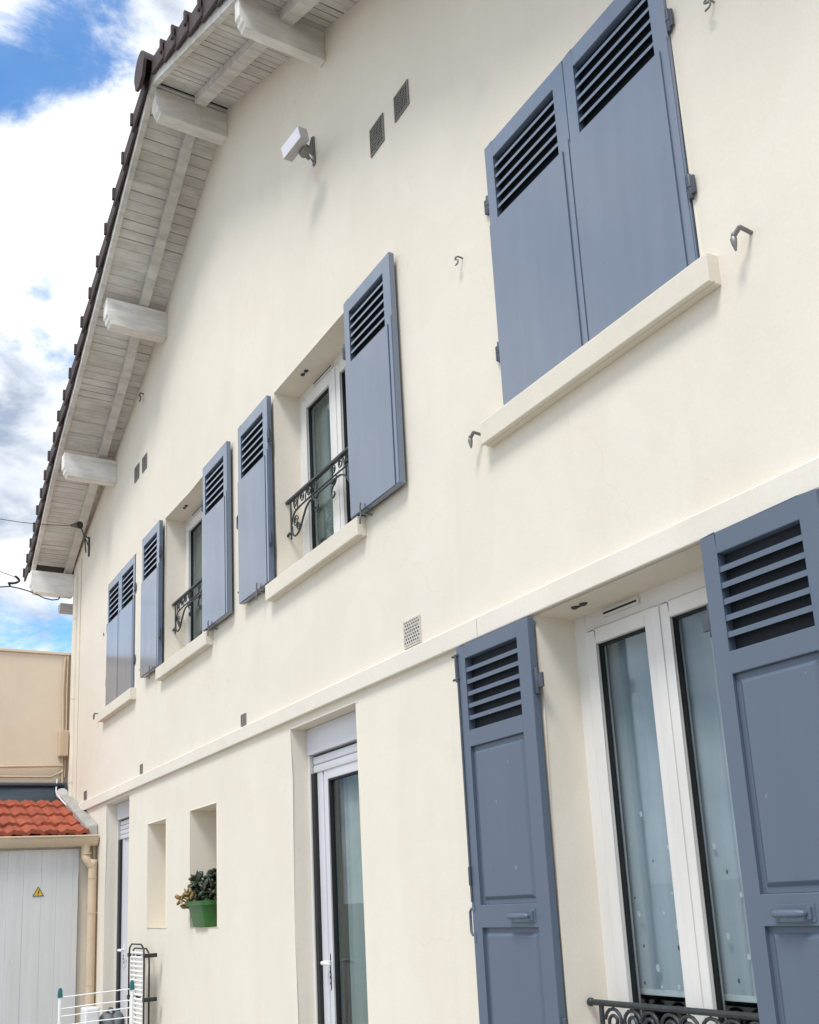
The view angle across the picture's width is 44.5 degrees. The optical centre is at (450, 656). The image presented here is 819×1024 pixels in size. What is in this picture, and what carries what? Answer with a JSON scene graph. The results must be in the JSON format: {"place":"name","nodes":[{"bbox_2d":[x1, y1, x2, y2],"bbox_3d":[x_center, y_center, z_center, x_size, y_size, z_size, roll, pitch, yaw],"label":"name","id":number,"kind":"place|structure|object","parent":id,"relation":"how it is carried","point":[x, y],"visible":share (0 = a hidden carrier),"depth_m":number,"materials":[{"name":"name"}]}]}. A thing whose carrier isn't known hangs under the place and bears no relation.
{"place":"outdoors","nodes":[
{"label":"outdoors","id":0,"kind":"place"},
{"bbox_2d":[0,0,196,652],"label":"sky","id":1,"kind":"structure","parent":0,"point":[68,95],"materials":[{"name":"blue"}]},
{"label":"ground","id":2,"kind":"structure","parent":0,"visible":0},
{"bbox_2d":[0,648,70,789],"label":"neighbouring building","id":3,"kind":"structure","parent":2,"relation":"on","point":[34,702],"depth_m":11.92,"materials":[{"name":"beige paint"}]},
{"bbox_2d":[57,730,68,756],"bbox_3d":[-4.634,1.041,11.967,0.100,0.310,0.133,5,-16,-32],"label":"junction box","id":4,"kind":"object","parent":3,"relation":"attached to","point":[63,741],"visible":1,"depth_m":11.92,"materials":[{"name":"beige plastic"}]},
{"bbox_2d":[0,782,98,1023],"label":"garage","id":5,"kind":"structure","parent":2,"relation":"on","point":[49,840],"depth_m":10.10,"materials":[{"name":"beige paint"}]},
{"bbox_2d":[32,887,43,896],"bbox_3d":[-4.157,2.368,10.089,0.111,0.096,0.006,5,-16,-32],"label":"warning sign","id":6,"kind":"object","parent":5,"relation":"attached to","point":[38,892],"visible":1,"depth_m":10.09,"materials":[{"name":"yellow plastic"}]},
{"bbox_2d":[0,849,78,1023],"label":"garage door","id":7,"kind":"structure","parent":5,"relation":"in","point":[38,934],"depth_m":10.00,"materials":[{"name":"white metal"}]},
{"bbox_2d":[80,1006,99,1023],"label":"white bin","id":8,"kind":"object","parent":2,"relation":"on","point":[89,1017],"visible":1,"depth_m":9.28,"materials":[{"name":"plastic"}]},
{"bbox_2d":[57,980,134,1023],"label":"clothes airer","id":9,"kind":"object","parent":2,"relation":"on","point":[60,996],"visible":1,"depth_m":7.74,"materials":[{"name":"white metal"}]},
{"bbox_2d":[99,1007,124,1023],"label":"grey sack","id":10,"kind":"object","parent":2,"relation":"on","point":[112,1015],"visible":0.93,"depth_m":9.40,"materials":[{"name":"grey plastic"}]},
{"bbox_2d":[127,943,156,1023],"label":"tower airer","id":11,"kind":"object","parent":2,"relation":"on","point":[133,954],"visible":0.91,"depth_m":8.33,"materials":[{"name":"white metal"}]},
{"bbox_2d":[23,0,818,1023],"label":"house","id":12,"kind":"structure","parent":2,"relation":"on","point":[523,294],"depth_m":4.91,"materials":[{"name":"beige paint"}]},
{"bbox_2d":[0,586,59,600],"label":"service cable","id":13,"kind":"object","parent":12,"relation":"attached to","point":[29,591],"visible":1,"depth_m":12.22,"materials":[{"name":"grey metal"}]},
{"bbox_2d":[8,575,19,585],"bbox_3d":[-5.306,-0.924,12.164,0.141,0.152,0.030,5,-16,-32],"label":"cable clamp","id":14,"kind":"object","parent":13,"relation":"attached to","point":[16,582],"visible":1,"depth_m":12.17,"materials":[{"name":"black plastic"}]},
{"bbox_2d":[55,779,82,808],"bbox_3d":[-4.355,1.559,11.409,0.139,0.452,1.002,5,-16,-33],"label":"white cable","id":15,"kind":"object","parent":12,"relation":"attached to","point":[61,792],"visible":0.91,"depth_m":11.68,"materials":[{"name":"plastic"}]},
{"bbox_2d":[70,521,89,556],"bbox_3d":[-4.315,-1.357,11.668,0.158,0.277,0.636,-1,-13,-9],"label":"cable bracket","id":16,"kind":"object","parent":12,"relation":"attached to","point":[78,524],"visible":1,"depth_m":11.55,"materials":[{"name":"black plastic"}]},
{"bbox_2d":[1,519,69,525],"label":"overhead wire","id":17,"kind":"object","parent":16,"relation":"attached to","point":[34,523],"visible":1,"depth_m":11.16,"materials":[{"name":"black plastic"}]},
{"bbox_2d":[117,838,128,1023],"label":"door","id":18,"kind":"structure","parent":12,"relation":"in","point":[125,859],"depth_m":9.86,"materials":[{"name":"white plastic"}]},
{"bbox_2d":[185,505,202,645],"bbox_3d":[-2.073,-0.718,8.591,0.080,1.430,1.250,5,-16,-32],"label":"window","id":19,"kind":"structure","parent":12,"relation":"in","point":[194,521],"depth_m":8.98,"materials":[{"name":"white plastic"}]},
{"bbox_2d":[174,868,216,926],"bbox_3d":[-1.868,1.819,7.582,0.335,0.441,0.535,5,-16,-32],"label":"potted plant","id":20,"kind":"object","parent":12,"relation":"on","point":[200,895],"visible":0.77,"depth_m":7.48,"materials":[{"name":"green plant"}]},
{"bbox_2d":[196,525,201,637],"bbox_3d":[-2.176,-0.636,8.887,0.040,1.350,0.540,5,-16,-32],"label":"drape curtain","id":21,"kind":"object","parent":12,"relation":"hanging from","point":[198,575],"visible":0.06,"depth_m":9.07,"materials":[{"name":"grey fabric"}]},
{"bbox_2d":[281,126,315,165],"bbox_3d":[-0.952,-3.369,6.517,0.258,0.315,0.267,5,-16,-32],"label":"floodlight","id":22,"kind":"object","parent":12,"relation":"attached to","point":[294,146],"visible":1,"depth_m":6.43,"materials":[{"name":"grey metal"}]},
{"bbox_2d":[314,394,333,545],"bbox_3d":[-0.818,-1.216,6.772,0.040,1.350,0.480,5,-16,-32],"label":"drape curtain","id":23,"kind":"object","parent":12,"relation":"hanging from","point":[325,521],"visible":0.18,"depth_m":6.86,"materials":[{"name":"grey fabric"}]},
{"bbox_2d":[299,352,352,556],"bbox_3d":[-0.702,-1.303,6.455,0.080,1.430,1.250,5,-16,-32],"label":"window","id":24,"kind":"structure","parent":12,"relation":"in","point":[331,382],"depth_m":6.63,"materials":[{"name":"white plastic"}]},
{"bbox_2d":[317,761,357,1023],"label":"door","id":25,"kind":"structure","parent":12,"relation":"in","point":[333,1014],"depth_m":6.01,"materials":[{"name":"white plastic"}]},
{"bbox_2d":[344,774,367,1023],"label":"drape curtain","id":26,"kind":"object","parent":12,"relation":"hanging from","point":[359,999],"visible":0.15,"depth_m":5.91,"materials":[{"name":"grey fabric"}]},
{"bbox_2d":[574,568,725,1023],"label":"window","id":27,"kind":"structure","parent":12,"relation":"in","point":[658,611],"depth_m":3.82,"materials":[{"name":"white plastic"}]},
{"bbox_2d":[606,610,756,1002],"bbox_3d":[0.927,0.505,3.762,0.056,1.495,0.980,5,-16,-32],"label":"sheer curtain","id":28,"kind":"object","parent":12,"relation":"hanging from","point":[659,964],"visible":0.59,"depth_m":3.85,"materials":[{"name":"white fabric"}]}
]}

